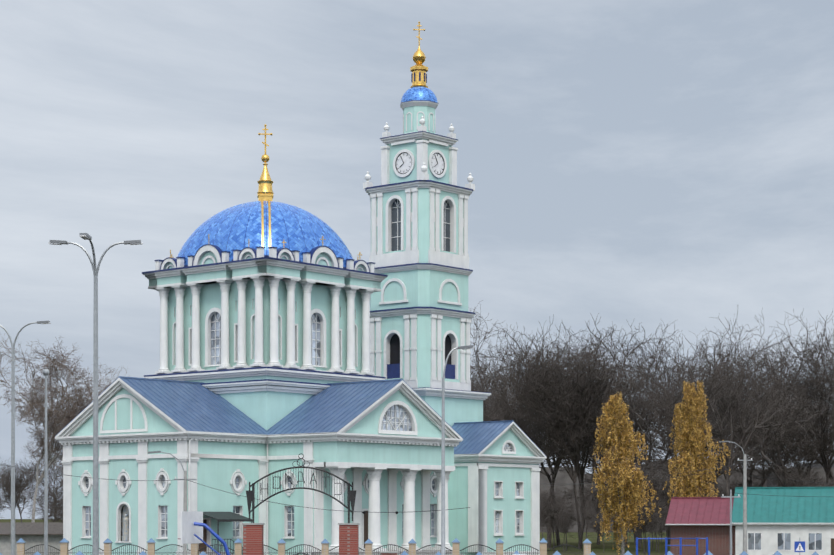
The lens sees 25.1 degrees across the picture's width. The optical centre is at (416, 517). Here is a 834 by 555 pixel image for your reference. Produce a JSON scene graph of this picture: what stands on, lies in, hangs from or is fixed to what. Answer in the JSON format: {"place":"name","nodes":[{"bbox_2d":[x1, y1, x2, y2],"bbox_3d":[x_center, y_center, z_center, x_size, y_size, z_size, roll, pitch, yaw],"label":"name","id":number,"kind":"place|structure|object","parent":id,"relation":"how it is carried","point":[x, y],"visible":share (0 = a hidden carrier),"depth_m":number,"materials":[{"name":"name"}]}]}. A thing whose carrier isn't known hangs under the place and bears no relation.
{"place":"outdoors","nodes":[
{"label":"outdoors","id":0,"kind":"place"},
{"bbox_2d":[55,245,462,554],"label":"church","id":1,"kind":"structure","parent":0,"point":[187,445],"depth_m":140.35,"materials":[{"name":"paint"}]},
{"bbox_2d":[122,505,128,540],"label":"window","id":2,"kind":"structure","parent":1,"relation":"in","point":[125,524],"depth_m":136.91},
{"bbox_2d":[58,376,456,434],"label":"roof","id":3,"kind":"structure","parent":1,"relation":"attached to","point":[198,406],"depth_m":138.03,"materials":[{"name":"metal"}]},
{"bbox_2d":[71,251,453,554],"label":"church building","id":4,"kind":"structure","parent":1,"relation":"attached to","point":[266,410],"depth_m":138.82,"materials":[{"name":"paint"}]},
{"bbox_2d":[176,201,352,266],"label":"dome","id":5,"kind":"structure","parent":1,"relation":"attached to","point":[235,227],"depth_m":143.99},
{"bbox_2d":[257,124,273,246],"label":"cross spire","id":6,"kind":"structure","parent":1,"relation":"on","point":[265,190],"depth_m":147.65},
{"bbox_2d":[170,234,361,259],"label":"roof ornament","id":7,"kind":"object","parent":1,"relation":"attached to","point":[322,239],"visible":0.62,"depth_m":144.22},
{"bbox_2d":[142,244,387,385],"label":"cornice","id":8,"kind":"structure","parent":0,"point":[311,252],"depth_m":142.65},
{"bbox_2d":[17,538,590,542],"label":"fence post caps","id":9,"kind":"object","parent":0,"point":[238,540],"visible":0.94,"depth_m":125.41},
{"bbox_2d":[0,519,670,554],"bbox_3d":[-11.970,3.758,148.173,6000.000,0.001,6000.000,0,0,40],"label":"ground","id":10,"kind":"structure","parent":0,"point":[607,547],"depth_m":259.00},
{"bbox_2d":[0,463,16,500],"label":"bare tree","id":11,"kind":"object","parent":10,"relation":"on","point":[2,480],"visible":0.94,"depth_m":211.65,"materials":[{"name":"brown plant"}]},
{"bbox_2d":[0,322,36,554],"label":"street lamp pole","id":12,"kind":"object","parent":10,"relation":"on","point":[13,449],"visible":0.98,"depth_m":84.68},
{"bbox_2d":[0,461,40,521],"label":"bare tree","id":13,"kind":"object","parent":10,"relation":"on","point":[19,487],"visible":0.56,"depth_m":285.26,"materials":[{"name":"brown plant"}]},
{"bbox_2d":[0,457,42,510],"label":"bare tree","id":14,"kind":"object","parent":10,"relation":"on","point":[8,499],"visible":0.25,"depth_m":312.13,"materials":[{"name":"brown plant"}]},
{"bbox_2d":[0,522,62,554],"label":"shed","id":15,"kind":"structure","parent":10,"relation":"on","point":[29,540],"depth_m":149.40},
{"bbox_2d":[16,481,62,520],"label":"shrub","id":16,"kind":"object","parent":10,"relation":"on","point":[54,501],"visible":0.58,"depth_m":251.05,"materials":[{"name":"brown plant"}]},
{"bbox_2d":[22,443,62,518],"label":"bare tree","id":17,"kind":"object","parent":10,"relation":"on","point":[50,481],"visible":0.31,"depth_m":258.07,"materials":[{"name":"brown plant"}]},
{"bbox_2d":[38,501,62,521],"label":"shrub","id":18,"kind":"object","parent":10,"relation":"on","point":[58,512],"visible":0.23,"depth_m":218.48,"materials":[{"name":"brown plant"}]},
{"bbox_2d":[39,493,62,520],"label":"shrub","id":19,"kind":"object","parent":10,"relation":"on","point":[51,509],"visible":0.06,"depth_m":295.98,"materials":[{"name":"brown plant"}]},
{"bbox_2d":[0,334,126,521],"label":"bare birch tree","id":20,"kind":"object","parent":10,"relation":"on","point":[62,416],"visible":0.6,"depth_m":188.75,"materials":[{"name":"plant"}]},
{"bbox_2d":[183,471,186,554],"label":"concrete utility pole","id":21,"kind":"object","parent":10,"relation":"on","point":[185,505],"visible":0.41,"depth_m":98.58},
{"bbox_2d":[161,452,196,479],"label":"street lamp","id":22,"kind":"object","parent":21,"relation":"attached to","point":[181,465],"visible":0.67,"depth_m":98.64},
{"bbox_2d":[1,464,184,480],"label":"overhead cable","id":23,"kind":"object","parent":22,"relation":"attached to","point":[99,478],"visible":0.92,"depth_m":87.34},
{"bbox_2d":[188,480,469,512],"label":"overhead cable","id":24,"kind":"object","parent":22,"relation":"attached to","point":[335,510],"visible":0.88,"depth_m":90.63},
{"bbox_2d":[17,543,590,554],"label":"fence posts","id":25,"kind":"object","parent":10,"relation":"on","point":[64,548],"depth_m":125.39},
{"bbox_2d":[16,542,590,554],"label":"fence","id":26,"kind":"object","parent":25,"relation":"attached to","point":[309,549],"depth_m":125.59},
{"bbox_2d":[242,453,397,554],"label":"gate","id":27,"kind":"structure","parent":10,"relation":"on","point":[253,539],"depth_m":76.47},
{"bbox_2d":[363,101,490,426],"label":"bell tower","id":28,"kind":"structure","parent":10,"relation":"on","point":[422,286],"depth_m":160.08,"materials":[{"name":"paint"}]},
{"bbox_2d":[401,86,437,102],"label":"dome","id":29,"kind":"structure","parent":28,"relation":"on","point":[418,93],"depth_m":161.55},
{"bbox_2d":[410,21,427,87],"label":"spire","id":30,"kind":"structure","parent":29,"relation":"on","point":[419,57],"depth_m":162.31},
{"bbox_2d":[411,72,426,82],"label":"windows","id":31,"kind":"structure","parent":29,"relation":"on","point":[419,77],"depth_m":162.26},
{"bbox_2d":[396,153,443,173],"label":"clock faces","id":32,"kind":"object","parent":28,"relation":"attached to","point":[407,161],"visible":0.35,"depth_m":161.30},
{"bbox_2d":[448,429,537,554],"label":"wall","id":33,"kind":"structure","parent":10,"relation":"on","point":[508,504],"depth_m":155.50,"materials":[{"name":"paint"}]},
{"bbox_2d":[470,351,516,420],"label":"bare tree","id":34,"kind":"object","parent":10,"relation":"on","point":[484,375],"depth_m":247.37,"materials":[{"name":"brown plant"}]},
{"bbox_2d":[471,362,518,423],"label":"bare tree","id":35,"kind":"object","parent":10,"relation":"on","point":[501,407],"depth_m":226.60,"materials":[{"name":"brown plant"}]},
{"bbox_2d":[454,422,546,554],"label":"trim","id":36,"kind":"structure","parent":10,"relation":"on","point":[477,503],"depth_m":155.58,"materials":[{"name":"paint"}]},
{"bbox_2d":[452,420,545,455],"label":"roof","id":37,"kind":"structure","parent":36,"relation":"on","point":[478,437],"depth_m":156.13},
{"bbox_2d":[470,311,531,425],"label":"bare tree","id":38,"kind":"object","parent":10,"relation":"on","point":[492,358],"depth_m":258.71,"materials":[{"name":"brown plant"}]},
{"bbox_2d":[470,300,537,420],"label":"bare tree","id":39,"kind":"object","parent":10,"relation":"on","point":[499,399],"visible":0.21,"depth_m":208.29,"materials":[{"name":"brown plant"}]},
{"bbox_2d":[480,373,556,472],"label":"bare tree","id":40,"kind":"object","parent":10,"relation":"on","point":[519,417],"depth_m":270.61,"materials":[{"name":"brown plant"}]},
{"bbox_2d":[480,331,566,470],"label":"bare tree","id":41,"kind":"object","parent":10,"relation":"on","point":[488,410],"visible":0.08,"depth_m":236.04,"materials":[{"name":"brown plant"}]},
{"bbox_2d":[475,358,596,545],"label":"bare tree","id":42,"kind":"object","parent":10,"relation":"on","point":[550,480],"visible":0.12,"depth_m":239.73,"materials":[{"name":"brown plant"}]},
{"bbox_2d":[500,354,600,537],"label":"bare tree","id":43,"kind":"object","parent":10,"relation":"on","point":[572,477],"visible":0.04,"depth_m":254.10,"materials":[{"name":"brown plant"}]},
{"bbox_2d":[540,492,561,538],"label":"tree","id":44,"kind":"object","parent":10,"relation":"on","point":[547,511],"visible":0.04,"depth_m":289.25,"materials":[{"name":"brown plant"}]},
{"bbox_2d":[540,494,562,529],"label":"tree","id":45,"kind":"object","parent":10,"relation":"on","point":[542,517],"visible":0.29,"depth_m":195.53,"materials":[{"name":"brown plant"}]},
{"bbox_2d":[540,487,576,550],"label":"tree","id":46,"kind":"object","parent":10,"relation":"on","point":[550,521],"visible":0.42,"depth_m":209.26,"materials":[{"name":"brown plant"}]},
{"bbox_2d":[483,330,634,547],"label":"bare tree","id":47,"kind":"object","parent":10,"relation":"on","point":[556,468],"visible":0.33,"depth_m":220.93,"materials":[{"name":"brown plant"}]},
{"bbox_2d":[479,321,641,548],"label":"bare tree","id":48,"kind":"object","parent":10,"relation":"on","point":[573,459],"visible":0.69,"depth_m":220.08,"materials":[{"name":"brown plant"}]},
{"bbox_2d":[540,486,584,550],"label":"tree","id":49,"kind":"object","parent":10,"relation":"on","point":[561,505],"visible":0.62,"depth_m":207.93,"materials":[{"name":"brown plant"}]},
{"bbox_2d":[551,503,587,550],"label":"tree","id":50,"kind":"object","parent":10,"relation":"on","point":[568,519],"visible":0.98,"depth_m":205.24,"materials":[{"name":"brown plant"}]},
{"bbox_2d":[559,471,614,538],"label":"tree","id":51,"kind":"object","parent":10,"relation":"on","point":[595,509],"visible":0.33,"depth_m":219.10,"materials":[{"name":"brown plant"}]},
{"bbox_2d":[508,326,668,531],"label":"bare tree","id":52,"kind":"object","parent":10,"relation":"on","point":[581,467],"visible":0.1,"depth_m":224.02,"materials":[{"name":"brown plant"}]},
{"bbox_2d":[527,313,657,546],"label":"bare tree","id":53,"kind":"object","parent":10,"relation":"on","point":[624,357],"visible":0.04,"depth_m":235.03,"materials":[{"name":"brown plant"}]},
{"bbox_2d":[581,507,613,552],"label":"tree","id":54,"kind":"object","parent":10,"relation":"on","point":[592,526],"visible":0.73,"depth_m":197.46,"materials":[{"name":"brown plant"}]},
{"bbox_2d":[556,445,655,544],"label":"bare tree","id":55,"kind":"object","parent":10,"relation":"on","point":[598,541],"visible":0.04,"depth_m":258.29,"materials":[{"name":"brown plant"}]},
{"bbox_2d":[588,471,657,550],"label":"tree","id":56,"kind":"object","parent":10,"relation":"on","point":[638,504],"depth_m":206.70,"materials":[{"name":"brown plant"}]},
{"bbox_2d":[551,352,695,544],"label":"bare tree","id":57,"kind":"object","parent":10,"relation":"on","point":[592,464],"visible":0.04,"depth_m":256.76,"materials":[{"name":"brown plant"}]},
{"bbox_2d":[591,391,660,554],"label":"yellow birch tree","id":58,"kind":"object","parent":10,"relation":"on","point":[623,497],"visible":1,"depth_m":168.61,"materials":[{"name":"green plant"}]},
{"bbox_2d":[617,508,655,550],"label":"tree","id":59,"kind":"object","parent":10,"relation":"on","point":[642,533],"visible":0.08,"depth_m":210.71,"materials":[{"name":"brown plant"}]},
{"bbox_2d":[566,354,729,548],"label":"bare tree","id":60,"kind":"object","parent":10,"relation":"on","point":[648,420],"visible":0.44,"depth_m":216.07,"materials":[{"name":"brown plant"}]},
{"bbox_2d":[632,497,665,551],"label":"tree","id":61,"kind":"object","parent":10,"relation":"on","point":[645,517],"visible":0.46,"depth_m":193.74,"materials":[{"name":"brown plant"}]},
{"bbox_2d":[631,495,669,551],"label":"tree","id":62,"kind":"object","parent":10,"relation":"on","point":[654,518],"visible":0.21,"depth_m":203.53,"materials":[{"name":"brown plant"}]},
{"bbox_2d":[638,507,666,550],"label":"tree","id":63,"kind":"object","parent":10,"relation":"on","point":[653,529],"visible":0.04,"depth_m":207.94,"materials":[{"name":"brown plant"}]},
{"bbox_2d":[633,454,676,551],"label":"tree","id":64,"kind":"object","parent":10,"relation":"on","point":[659,483],"visible":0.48,"depth_m":204.43,"materials":[{"name":"brown plant"}]},
{"bbox_2d":[639,501,670,552],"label":"tree","id":65,"kind":"object","parent":10,"relation":"on","point":[663,520],"visible":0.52,"depth_m":198.57,"materials":[{"name":"brown plant"}]},
{"bbox_2d":[646,457,717,512],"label":"tree","id":66,"kind":"object","parent":10,"relation":"on","point":[666,483],"visible":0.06,"depth_m":230.88,"materials":[{"name":"brown plant"}]},
{"bbox_2d":[540,459,833,531],"bbox_3d":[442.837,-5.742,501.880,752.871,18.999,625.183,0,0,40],"label":"wooded hill","id":67,"kind":"structure","parent":10,"relation":"on","point":[566,481],"depth_m":468.97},
{"bbox_2d":[597,321,788,482],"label":"bare tree","id":68,"kind":"object","parent":10,"relation":"on","point":[657,368],"visible":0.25,"depth_m":239.27,"materials":[{"name":"brown plant"}]},
{"bbox_2d":[663,380,730,508],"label":"yellow birch tree","id":69,"kind":"object","parent":10,"relation":"on","point":[691,412],"visible":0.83,"depth_m":182.00,"materials":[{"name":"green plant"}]},
{"bbox_2d":[677,477,724,496],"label":"shrub","id":70,"kind":"object","parent":10,"relation":"on","point":[713,489],"depth_m":229.06,"materials":[{"name":"brown plant"}]},
{"bbox_2d":[628,335,777,542],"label":"bare tree","id":71,"kind":"object","parent":10,"relation":"on","point":[654,447],"visible":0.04,"depth_m":269.06,"materials":[{"name":"brown plant"}]},
{"bbox_2d":[709,473,735,495],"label":"shrub","id":72,"kind":"object","parent":10,"relation":"on","point":[720,485],"visible":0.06,"depth_m":286.70,"materials":[{"name":"brown plant"}]},
{"bbox_2d":[652,344,799,486],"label":"bare tree","id":73,"kind":"object","parent":10,"relation":"on","point":[717,475],"depth_m":251.27,"materials":[{"name":"brown plant"}]},
{"bbox_2d":[646,319,808,486],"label":"bare tree","id":74,"kind":"object","parent":10,"relation":"on","point":[749,481],"visible":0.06,"depth_m":242.44,"materials":[{"name":"brown plant"}]},
{"bbox_2d":[638,313,833,495],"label":"bare tree","id":75,"kind":"object","parent":10,"relation":"on","point":[730,402],"visible":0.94,"depth_m":211.61,"materials":[{"name":"brown plant"}]},
{"bbox_2d":[715,473,765,494],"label":"shrub","id":76,"kind":"object","parent":10,"relation":"on","point":[733,488],"visible":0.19,"depth_m":243.44,"materials":[{"name":"brown plant"}]},
{"bbox_2d":[728,441,752,460],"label":"street lamp arm","id":77,"kind":"object","parent":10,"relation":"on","point":[743,452],"visible":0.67,"depth_m":144.12},
{"bbox_2d":[541,467,742,483],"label":"overhead wire","id":78,"kind":"object","parent":77,"relation":"attached to","point":[650,479],"visible":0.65,"depth_m":161.36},
{"bbox_2d":[548,464,738,485],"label":"overhead wire","id":79,"kind":"object","parent":77,"relation":"attached to","point":[657,476],"visible":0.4,"depth_m":160.36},
{"bbox_2d":[747,475,833,483],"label":"overhead wire","id":80,"kind":"object","parent":77,"relation":"attached to","point":[784,479],"visible":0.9,"depth_m":144.80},
{"bbox_2d":[751,461,833,466],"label":"overhead wire","id":81,"kind":"object","parent":77,"relation":"attached to","point":[787,464],"visible":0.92,"depth_m":144.09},
{"bbox_2d":[743,454,746,552],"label":"concrete utility pole","id":82,"kind":"object","parent":10,"relation":"on","point":[744,504],"visible":1,"depth_m":144.03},
{"bbox_2d":[703,368,833,486],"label":"bare tree","id":83,"kind":"object","parent":10,"relation":"on","point":[806,453],"visible":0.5,"depth_m":232.98,"materials":[{"name":"brown plant"}]},
{"bbox_2d":[712,332,833,486],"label":"bare tree","id":84,"kind":"object","parent":10,"relation":"on","point":[775,364],"visible":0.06,"depth_m":253.78,"materials":[{"name":"brown plant"}]},
{"bbox_2d":[726,345,833,486],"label":"bare tree","id":85,"kind":"object","parent":10,"relation":"on","point":[767,475],"visible":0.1,"depth_m":252.66,"materials":[{"name":"brown plant"}]},
{"bbox_2d":[735,525,833,554],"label":"building wall","id":86,"kind":"structure","parent":10,"relation":"on","point":[769,539],"depth_m":147.92,"materials":[{"name":"paint"}]},
{"bbox_2d":[753,372,833,478],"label":"bare tree","id":87,"kind":"object","parent":10,"relation":"on","point":[810,463],"visible":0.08,"depth_m":255.93,"materials":[{"name":"brown plant"}]},
{"bbox_2d":[761,309,833,483],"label":"bare tree","id":88,"kind":"object","parent":10,"relation":"on","point":[824,390],"visible":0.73,"depth_m":232.57,"materials":[{"name":"brown plant"}]},
{"bbox_2d":[768,461,829,486],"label":"tree","id":89,"kind":"object","parent":10,"relation":"on","point":[792,477],"visible":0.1,"depth_m":238.87,"materials":[{"name":"brown plant"}]},
{"bbox_2d":[774,362,833,483],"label":"bare tree","id":90,"kind":"object","parent":10,"relation":"on","point":[831,476],"visible":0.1,"depth_m":255.80,"materials":[{"name":"brown plant"}]},
{"bbox_2d":[779,469,830,486],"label":"shrub","id":91,"kind":"object","parent":10,"relation":"on","point":[800,478],"depth_m":244.90,"materials":[{"name":"brown plant"}]},
{"bbox_2d":[779,461,833,486],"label":"shrub","id":92,"kind":"object","parent":10,"relation":"on","point":[796,478],"visible":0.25,"depth_m":229.96,"materials":[{"name":"brown plant"}]},
{"bbox_2d":[788,475,833,486],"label":"shrub","id":93,"kind":"object","parent":10,"relation":"on","point":[818,483],"visible":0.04,"depth_m":209.55,"materials":[{"name":"brown plant"}]},
{"bbox_2d":[795,475,833,486],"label":"shrub","id":94,"kind":"object","parent":10,"relation":"on","point":[816,479],"visible":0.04,"depth_m":197.66,"materials":[{"name":"brown plant"}]},
{"bbox_2d":[804,331,833,403],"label":"bare tree","id":95,"kind":"object","parent":10,"relation":"on","point":[830,361],"visible":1,"depth_m":218.34,"materials":[{"name":"brown plant"}]},
{"bbox_2d":[0,550,818,554],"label":"fence","id":96,"kind":"object","parent":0,"point":[777,552],"visible":0.94,"depth_m":78.32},
{"bbox_2d":[0,0,833,518],"label":"sky","id":97,"kind":"structure","parent":0,"point":[653,163],"materials":[{"name":"grey"}]},
{"bbox_2d":[365,100,488,392],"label":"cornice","id":98,"kind":"structure","parent":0,"point":[393,370],"depth_m":160.32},
{"bbox_2d":[666,523,833,524],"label":"gutter","id":99,"kind":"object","parent":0,"point":[750,523],"depth_m":148.14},
{"bbox_2d":[671,525,833,554],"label":"service building","id":100,"kind":"structure","parent":0,"point":[718,540],"depth_m":149.76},
{"bbox_2d":[665,497,733,523],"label":"roof","id":101,"kind":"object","parent":100,"relation":"on","point":[699,510],"visible":0.71,"depth_m":151.33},
{"bbox_2d":[732,487,833,522],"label":"roof","id":102,"kind":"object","parent":100,"relation":"attached to","point":[783,505],"visible":0.94,"depth_m":149.35,"materials":[{"name":"metal"}]},
{"bbox_2d":[665,524,833,550],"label":"building trim","id":103,"kind":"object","parent":102,"relation":"attached to","point":[768,524],"visible":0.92,"depth_m":147.82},
{"bbox_3d":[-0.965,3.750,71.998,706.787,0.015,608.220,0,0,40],"label":"asphalt pavement","id":104,"kind":"structure","parent":0,"visible":0},
{"bbox_2d":[43,369,48,554],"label":"flagpole pole","id":105,"kind":"object","parent":104,"relation":"on","point":[45,372],"visible":1,"depth_m":70.64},
{"bbox_2d":[67,240,123,554],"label":"street lamp pole","id":106,"kind":"object","parent":104,"relation":"on","point":[95,446],"visible":0.9,"depth_m":60.56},
{"bbox_2d":[49,233,140,244],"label":"street lamp heads","id":107,"kind":"object","parent":106,"relation":"attached to","point":[90,238],"visible":0.76,"depth_m":60.65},
{"bbox_2d":[48,235,142,244],"bbox_3d":[-10.399,-8.860,60.048,3.050,0.063,1.740,0,0,-1],"label":"street lamp","id":108,"kind":"object","parent":107,"relation":"attached to","point":[83,236],"visible":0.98,"depth_m":60.69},
{"bbox_2d":[194,522,229,554],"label":"basketball hoop support","id":109,"kind":"object","parent":104,"relation":"on","point":[214,534],"visible":1,"depth_m":61.53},
{"bbox_2d":[178,511,202,550],"bbox_3d":[-7.608,0.458,61.655,0.505,1.301,1.800,0,0,16],"label":"basketball backboard","id":110,"kind":"object","parent":109,"relation":"attached to","point":[189,529],"visible":0.96,"depth_m":61.50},
{"bbox_2d":[441,347,457,554],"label":"street lamp pole","id":111,"kind":"object","parent":104,"relation":"on","point":[443,478],"visible":0.92,"depth_m":68.42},
{"bbox_2d":[457,345,472,349],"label":"street lamp head","id":112,"kind":"object","parent":111,"relation":"attached to","point":[463,347],"visible":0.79,"depth_m":68.54},
{"bbox_2d":[636,537,707,554],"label":"metal frame","id":113,"kind":"object","parent":104,"relation":"on","point":[680,538],"visible":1,"depth_m":70.35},
{"bbox_2d":[721,490,740,554],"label":"utility pole","id":114,"kind":"object","parent":104,"relation":"on","point":[730,496],"visible":1,"depth_m":118.16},
{"bbox_2d":[738,493,810,496],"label":"overhead wire","id":115,"kind":"object","parent":114,"relation":"attached to","point":[775,495],"visible":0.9,"depth_m":117.72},
{"bbox_2d":[794,541,804,551],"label":"pedestrian crossing sign","id":116,"kind":"object","parent":104,"relation":"on","point":[796,543],"visible":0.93,"depth_m":116.13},
{"bbox_2d":[796,543,803,550],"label":"pedestrian crossing symbol","id":117,"kind":"object","parent":116,"relation":"attached to","point":[801,549],"visible":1,"depth_m":116.12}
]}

